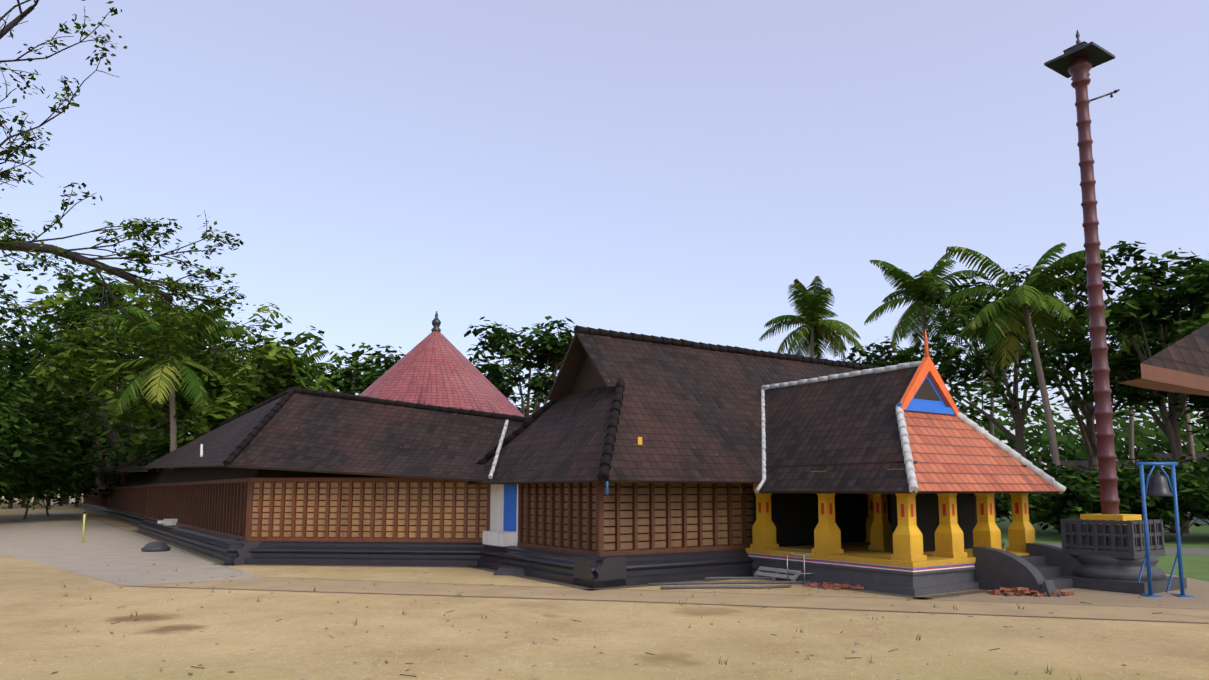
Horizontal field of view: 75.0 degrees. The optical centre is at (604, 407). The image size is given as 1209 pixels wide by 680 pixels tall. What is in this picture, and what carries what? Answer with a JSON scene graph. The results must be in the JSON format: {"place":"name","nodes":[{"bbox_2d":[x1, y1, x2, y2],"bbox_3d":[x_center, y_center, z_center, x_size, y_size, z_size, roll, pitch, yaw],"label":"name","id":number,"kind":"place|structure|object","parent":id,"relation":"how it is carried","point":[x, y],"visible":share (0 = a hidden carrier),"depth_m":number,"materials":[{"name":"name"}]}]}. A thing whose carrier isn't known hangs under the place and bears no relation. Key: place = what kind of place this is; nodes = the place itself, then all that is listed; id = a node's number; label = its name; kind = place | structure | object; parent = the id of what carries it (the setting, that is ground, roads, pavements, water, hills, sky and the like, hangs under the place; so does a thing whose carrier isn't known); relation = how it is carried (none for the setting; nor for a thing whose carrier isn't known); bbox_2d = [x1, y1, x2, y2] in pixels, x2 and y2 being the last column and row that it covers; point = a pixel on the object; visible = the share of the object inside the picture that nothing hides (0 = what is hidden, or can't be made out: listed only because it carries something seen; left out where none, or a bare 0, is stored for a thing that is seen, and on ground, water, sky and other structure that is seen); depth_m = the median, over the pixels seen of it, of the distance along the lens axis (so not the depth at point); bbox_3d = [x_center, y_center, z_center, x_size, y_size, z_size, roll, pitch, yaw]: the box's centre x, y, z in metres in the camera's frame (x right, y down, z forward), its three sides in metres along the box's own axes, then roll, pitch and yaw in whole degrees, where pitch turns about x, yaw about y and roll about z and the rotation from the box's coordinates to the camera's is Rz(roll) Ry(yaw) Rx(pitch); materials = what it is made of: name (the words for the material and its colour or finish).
{"place":"outdoors","nodes":[
{"label":"outdoors","id":0,"kind":"place"},
{"bbox_2d":[79,477,1004,587],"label":"temple walls","id":1,"kind":"structure","parent":0,"point":[392,521],"depth_m":21.54,"materials":[{"name":"brown wood"}]},
{"bbox_2d":[87,325,1065,493],"bbox_3d":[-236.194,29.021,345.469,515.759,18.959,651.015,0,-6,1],"label":"temple roofs","id":2,"kind":"structure","parent":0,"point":[687,411],"depth_m":20.17,"materials":[{"name":"brown tile"}]},
{"bbox_2d":[195,437,641,494],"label":"roof lamps","id":3,"kind":"object","parent":2,"relation":"attached to","point":[202,446],"visible":0.94,"depth_m":16.60,"materials":[{"name":"white paint"}]},
{"bbox_2d":[897,329,958,414],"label":"porch gable","id":4,"kind":"structure","parent":2,"relation":"attached to","point":[926,391],"depth_m":17.89,"materials":[{"name":"orange paint"}]},
{"bbox_2d":[0,494,1208,679],"bbox_3d":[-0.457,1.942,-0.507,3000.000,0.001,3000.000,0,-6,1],"label":"ground","id":5,"kind":"structure","parent":0,"point":[295,642],"depth_m":10.98,"materials":[{"name":"beige sand"}]},
{"bbox_2d":[0,420,10,441],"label":"tree","id":6,"kind":"object","parent":5,"relation":"on","point":[4,423],"visible":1,"depth_m":32.99,"materials":[{"name":"green plant"}]},
{"bbox_2d":[0,442,12,475],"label":"tree","id":7,"kind":"object","parent":5,"relation":"on","point":[6,464],"visible":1,"depth_m":41.66,"materials":[{"name":"green plant"}]},
{"bbox_2d":[0,440,35,480],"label":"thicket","id":8,"kind":"object","parent":5,"relation":"on","point":[15,454],"visible":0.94,"depth_m":43.94,"materials":[{"name":"green plant"}]},
{"bbox_2d":[0,406,49,497],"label":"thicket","id":9,"kind":"object","parent":5,"relation":"on","point":[6,430],"visible":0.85,"depth_m":48.22,"materials":[{"name":"green plant"}]},
{"bbox_2d":[0,326,50,419],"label":"tree","id":10,"kind":"object","parent":5,"relation":"on","point":[15,332],"visible":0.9,"depth_m":52.67,"materials":[{"name":"green plant"}]},
{"bbox_2d":[0,295,89,423],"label":"tree","id":11,"kind":"object","parent":5,"relation":"on","point":[2,319],"visible":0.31,"depth_m":64.42,"materials":[{"name":"green plant"}]},
{"bbox_2d":[0,337,91,433],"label":"tree","id":12,"kind":"object","parent":5,"relation":"on","point":[18,358],"visible":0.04,"depth_m":81.87,"materials":[{"name":"green plant"}]},
{"bbox_2d":[3,435,97,515],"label":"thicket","id":13,"kind":"object","parent":5,"relation":"on","point":[67,489],"visible":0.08,"depth_m":66.55,"materials":[{"name":"green plant"}]},
{"bbox_2d":[39,498,72,504],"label":"white wall","id":14,"kind":"structure","parent":5,"relation":"on","point":[52,502],"depth_m":129.34,"materials":[{"name":"paint"}]},
{"bbox_2d":[0,366,128,501],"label":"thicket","id":15,"kind":"object","parent":5,"relation":"on","point":[32,411],"visible":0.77,"depth_m":54.05,"materials":[{"name":"green plant"}]},
{"bbox_2d":[0,327,130,502],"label":"tree","id":16,"kind":"object","parent":5,"relation":"on","point":[14,340],"visible":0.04,"depth_m":136.87,"materials":[{"name":"green plant"}]},
{"bbox_2d":[3,337,138,503],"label":"tree","id":17,"kind":"object","parent":5,"relation":"on","point":[65,502],"depth_m":135.73,"materials":[{"name":"green plant"}]},
{"bbox_2d":[34,454,109,503],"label":"tree","id":18,"kind":"object","parent":5,"relation":"on","point":[67,487],"visible":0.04,"depth_m":98.21,"materials":[{"name":"green plant"}]},
{"bbox_2d":[30,436,148,508],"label":"tree","id":19,"kind":"object","parent":5,"relation":"on","point":[97,485],"visible":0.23,"depth_m":64.11,"materials":[{"name":"green plant"}]},
{"bbox_2d":[0,268,259,508],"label":"tree","id":20,"kind":"object","parent":5,"relation":"on","point":[18,309],"visible":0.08,"depth_m":76.43,"materials":[{"name":"green plant"}]},
{"bbox_2d":[0,0,261,376],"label":"tree","id":21,"kind":"object","parent":5,"relation":"on","point":[11,244],"visible":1,"depth_m":13.54,"materials":[{"name":"green plant"}]},
{"bbox_2d":[0,257,283,513],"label":"tree","id":22,"kind":"object","parent":5,"relation":"on","point":[94,293],"visible":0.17,"depth_m":59.77,"materials":[{"name":"green plant"}]},
{"bbox_2d":[74,350,217,453],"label":"tree","id":23,"kind":"object","parent":5,"relation":"on","point":[100,429],"depth_m":80.61,"materials":[{"name":"green plant"}]},
{"bbox_2d":[0,283,292,471],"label":"tree","id":24,"kind":"object","parent":5,"relation":"on","point":[80,370],"visible":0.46,"depth_m":51.08,"materials":[{"name":"green plant"}]},
{"bbox_2d":[141,519,177,551],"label":"stone slabs","id":25,"kind":"object","parent":5,"relation":"on","point":[155,546],"visible":0.94,"depth_m":26.60,"materials":[{"name":"grey stone"}]},
{"bbox_2d":[88,299,245,525],"bbox_3d":[-22.819,0.362,41.193,7.108,12.507,7.303,-3,-7,27],"label":"palm","id":26,"kind":"object","parent":5,"relation":"on","point":[208,330],"visible":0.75,"depth_m":40.42,"materials":[{"name":"green plant"}]},
{"bbox_2d":[89,333,268,470],"bbox_3d":[-22.728,1.594,44.175,10.763,10.837,10.488,0,-6,1],"label":"tree","id":27,"kind":"object","parent":5,"relation":"on","point":[156,442],"visible":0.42,"depth_m":42.48,"materials":[{"name":"green plant"}]},
{"bbox_2d":[190,334,336,434],"bbox_3d":[-16.142,1.583,39.890,9.161,9.823,7.976,-3,-7,29],"label":"tree","id":28,"kind":"object","parent":5,"relation":"on","point":[280,371],"visible":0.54,"depth_m":38.32,"materials":[{"name":"green plant"}]},
{"bbox_2d":[263,340,334,382],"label":"tree","id":29,"kind":"object","parent":5,"relation":"on","point":[318,354],"visible":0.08,"depth_m":63.33,"materials":[{"name":"green plant"}]},
{"bbox_2d":[262,326,404,394],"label":"tree","id":30,"kind":"object","parent":5,"relation":"on","point":[352,371],"visible":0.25,"depth_m":46.04,"materials":[{"name":"green plant"}]},
{"bbox_2d":[339,353,395,394],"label":"tree","id":31,"kind":"object","parent":5,"relation":"on","point":[392,356],"depth_m":65.41,"materials":[{"name":"green plant"}]},
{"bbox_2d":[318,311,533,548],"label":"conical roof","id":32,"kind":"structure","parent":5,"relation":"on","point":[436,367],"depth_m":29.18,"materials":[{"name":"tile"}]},
{"bbox_2d":[494,567,524,575],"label":"stone block","id":33,"kind":"structure","parent":5,"relation":"on","point":[510,571],"depth_m":18.95,"materials":[{"name":"stone"}]},
{"bbox_2d":[464,316,574,416],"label":"tree","id":34,"kind":"object","parent":5,"relation":"on","point":[551,350],"visible":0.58,"depth_m":45.22,"materials":[{"name":"green plant"}]},
{"bbox_2d":[131,530,987,599],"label":"plinth dirt strips","id":35,"kind":"object","parent":5,"relation":"on","point":[218,561],"visible":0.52,"depth_m":17.99,"materials":[{"name":"brown soil"}]},
{"bbox_2d":[754,548,811,580],"bbox_3d":[4.186,3.634,18.241,0.819,0.662,1.240,4,-7,-33],"label":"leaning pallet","id":36,"kind":"object","parent":35,"relation":"on","point":[774,576],"visible":0.31,"depth_m":18.07,"materials":[{"name":"grey wood"}]},
{"bbox_2d":[34,564,1161,679],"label":"grass tufts","id":37,"kind":"object","parent":5,"relation":"on","point":[853,651],"visible":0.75,"depth_m":11.31,"materials":[{"name":"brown plant"}]},
{"bbox_2d":[1,380,1208,508],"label":"distant treeline","id":38,"kind":"object","parent":5,"relation":"on","point":[1066,442],"visible":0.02,"depth_m":112.03,"materials":[{"name":"green plant"}]},
{"bbox_2d":[648,486,810,589],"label":"pipes","id":39,"kind":"object","parent":5,"relation":"on","point":[728,582],"visible":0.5,"depth_m":17.03,"materials":[{"name":"grey metal"}]},
{"bbox_2d":[787,553,813,583],"bbox_3d":[4.479,3.575,17.553,0.628,0.632,0.525,4,-7,-33],"label":"aluminium stand","id":40,"kind":"object","parent":5,"relation":"on","point":[804,573],"visible":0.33,"depth_m":17.34,"materials":[{"name":"silver metal"}]},
{"bbox_2d":[759,276,864,360],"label":"palm","id":41,"kind":"object","parent":5,"relation":"on","point":[811,311],"visible":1,"depth_m":62.30,"materials":[{"name":"green plant"}]},
{"bbox_2d":[803,582,863,589],"bbox_3d":[5.763,3.713,16.583,3.110,0.200,1.341,0,-6,1],"label":"brick rubble","id":42,"kind":"object","parent":5,"relation":"on","point":[829,585],"visible":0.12,"depth_m":16.36,"materials":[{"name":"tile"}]},
{"bbox_2d":[821,345,895,365],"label":"tree","id":43,"kind":"object","parent":5,"relation":"on","point":[852,354],"visible":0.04,"depth_m":65.97,"materials":[{"name":"green plant"}]},
{"bbox_2d":[874,347,919,365],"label":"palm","id":44,"kind":"object","parent":5,"relation":"on","point":[905,350],"visible":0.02,"depth_m":83.59,"materials":[{"name":"green plant"}]},
{"bbox_2d":[851,336,959,407],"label":"tree","id":45,"kind":"object","parent":5,"relation":"on","point":[901,358],"visible":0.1,"depth_m":56.42,"materials":[{"name":"green plant"}]},
{"bbox_2d":[745,461,1083,596],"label":"porch pavilion","id":46,"kind":"structure","parent":5,"relation":"on","point":[919,544],"depth_m":17.21,"materials":[{"name":"paint"}]},
{"bbox_2d":[864,250,985,358],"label":"palm","id":47,"kind":"object","parent":5,"relation":"on","point":[911,286],"visible":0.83,"depth_m":52.45,"materials":[{"name":"green plant"}]},
{"bbox_2d":[951,392,994,429],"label":"tree","id":48,"kind":"object","parent":5,"relation":"on","point":[980,420],"depth_m":95.58,"materials":[{"name":"green plant"}]},
{"bbox_2d":[988,587,1073,596],"bbox_3d":[8.318,3.589,15.430,1.549,0.180,0.820,0,-6,1],"label":"brick rubble","id":49,"kind":"object","parent":5,"relation":"on","point":[1018,591],"visible":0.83,"depth_m":15.25,"materials":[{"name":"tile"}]},
{"bbox_2d":[1044,29,1186,593],"bbox_3d":[10.800,-2.419,17.310,1.900,12.498,1.900,4,-7,-33],"label":"flagstaff","id":50,"kind":"object","parent":5,"relation":"on","point":[1106,548],"visible":1,"depth_m":16.83,"materials":[{"name":"red metal"},{"name":"dark stone"},{"name":"yellow paint"}]},
{"bbox_2d":[1136,462,1193,596],"bbox_3d":[10.803,2.362,15.371,0.843,2.574,0.703,0,-6,1],"label":"bell stand","id":51,"kind":"object","parent":5,"relation":"on","point":[1158,484],"visible":0.98,"depth_m":15.26,"materials":[{"name":"metal"}]},
{"bbox_2d":[0,510,1208,622],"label":"lawn and road","id":52,"kind":"structure","parent":0,"point":[53,539],"depth_m":18.22,"materials":[{"name":"grey concrete"}]},
{"bbox_2d":[0,459,56,509],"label":"tree","id":53,"kind":"object","parent":52,"relation":"on","point":[23,481],"visible":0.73,"depth_m":52.14,"materials":[{"name":"green plant"}]},
{"bbox_2d":[0,408,105,518],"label":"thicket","id":54,"kind":"object","parent":52,"relation":"on","point":[88,446],"visible":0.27,"depth_m":59.27,"materials":[{"name":"green plant"}]},
{"bbox_2d":[81,512,85,542],"bbox_3d":[-20.660,4.756,31.226,0.083,1.220,0.083,-3,-7,24],"label":"painted post","id":55,"kind":"object","parent":52,"relation":"on","point":[84,518],"visible":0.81,"depth_m":31.21,"materials":[{"name":"paint"}]},
{"bbox_2d":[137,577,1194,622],"bbox_3d":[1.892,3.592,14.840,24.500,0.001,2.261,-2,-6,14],"label":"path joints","id":56,"kind":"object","parent":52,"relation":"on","point":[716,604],"visible":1,"depth_m":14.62,"materials":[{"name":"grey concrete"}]},
{"bbox_2d":[936,297,1038,435],"bbox_3d":[32.421,-0.090,63.556,7.330,18.206,7.898,4,-7,-33],"label":"tree","id":57,"kind":"object","parent":52,"relation":"on","point":[995,371],"visible":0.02,"depth_m":64.86,"materials":[{"name":"green plant"}]},
{"bbox_2d":[914,264,1127,520],"bbox_3d":[23.564,-0.703,45.052,11.194,15.556,9.442,-3,-7,27],"label":"tree","id":58,"kind":"object","parent":52,"relation":"on","point":[979,365],"visible":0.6,"depth_m":44.70,"materials":[{"name":"green plant"}]},
{"bbox_2d":[995,464,1051,522],"bbox_3d":[21.759,4.804,41.164,5.056,3.671,5.314,0,-6,1],"label":"shrub","id":59,"kind":"object","parent":52,"relation":"on","point":[1000,513],"visible":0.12,"depth_m":40.63,"materials":[{"name":"green plant"}]},
{"bbox_2d":[941,242,1111,532],"bbox_3d":[21.413,-1.080,39.535,7.641,15.021,7.101,0,-6,1],"label":"palm","id":60,"kind":"object","parent":52,"relation":"on","point":[1016,309],"visible":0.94,"depth_m":40.20,"materials":[{"name":"green plant"}]},
{"bbox_2d":[995,478,1098,534],"bbox_3d":[20.863,4.765,37.075,5.611,2.883,5.444,3,-7,-28],"label":"shrub","id":61,"kind":"object","parent":52,"relation":"on","point":[1006,503],"visible":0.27,"depth_m":36.51,"materials":[{"name":"green plant"}]},
{"bbox_2d":[979,264,1168,482],"bbox_3d":[32.411,-1.262,54.350,12.827,18.715,12.447,0,-6,1],"label":"tree","id":62,"kind":"object","parent":52,"relation":"on","point":[1087,430],"visible":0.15,"depth_m":52.56,"materials":[{"name":"green plant"}]},
{"bbox_2d":[1028,465,1208,530],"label":"shrub","id":63,"kind":"object","parent":52,"relation":"on","point":[1080,495],"visible":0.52,"depth_m":32.16,"materials":[{"name":"green plant"}]},
{"bbox_2d":[1086,306,1152,468],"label":"tree","id":64,"kind":"object","parent":52,"relation":"on","point":[1131,437],"depth_m":60.78,"materials":[{"name":"plant"}]},
{"bbox_2d":[1038,460,1208,530],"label":"tree","id":65,"kind":"object","parent":52,"relation":"on","point":[1052,473],"visible":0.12,"depth_m":36.44,"materials":[{"name":"green plant"}]},
{"bbox_2d":[1055,240,1208,532],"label":"tree","id":66,"kind":"object","parent":52,"relation":"on","point":[1129,315],"visible":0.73,"depth_m":38.66,"materials":[{"name":"green plant"}]},
{"bbox_2d":[1060,442,1208,523],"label":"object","id":67,"kind":"structure","parent":52,"relation":"on","point":[1083,463],"depth_m":56.61,"materials":[{"name":"green plant"}]},
{"bbox_2d":[1086,452,1208,537],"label":"tree","id":68,"kind":"object","parent":52,"relation":"on","point":[1198,487],"visible":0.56,"depth_m":30.68,"materials":[{"name":"green plant"}]},
{"bbox_2d":[1114,304,1200,462],"bbox_3d":[39.386,-0.479,53.997,7.854,16.924,7.489,0,-6,1],"label":"tree","id":69,"kind":"object","parent":52,"relation":"on","point":[1191,449],"visible":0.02,"depth_m":53.92,"materials":[{"name":"green plant"}]},
{"bbox_2d":[1108,296,1208,427],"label":"tree","id":70,"kind":"object","parent":52,"relation":"on","point":[1172,328],"visible":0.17,"depth_m":44.13,"materials":[{"name":"green plant"}]},
{"bbox_2d":[1117,452,1208,527],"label":"shrub","id":71,"kind":"object","parent":52,"relation":"on","point":[1123,459],"visible":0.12,"depth_m":34.42,"materials":[{"name":"green plant"}]},
{"bbox_2d":[1133,248,1208,435],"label":"tree","id":72,"kind":"object","parent":52,"relation":"on","point":[1203,319],"visible":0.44,"depth_m":38.06,"materials":[{"name":"green plant"}]},
{"bbox_2d":[1175,454,1208,517],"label":"shrub","id":73,"kind":"object","parent":52,"relation":"on","point":[1201,458],"visible":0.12,"depth_m":33.63,"materials":[{"name":"green plant"}]},
{"bbox_2d":[0,0,1208,492],"label":"sky","id":74,"kind":"structure","parent":0,"point":[664,168],"materials":[{"name":"blue"}]},
{"bbox_2d":[1118,323,1208,395],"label":"roof","id":75,"kind":"structure","parent":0,"point":[1181,365],"depth_m":8.64,"materials":[{"name":"brown tile"}]}
]}

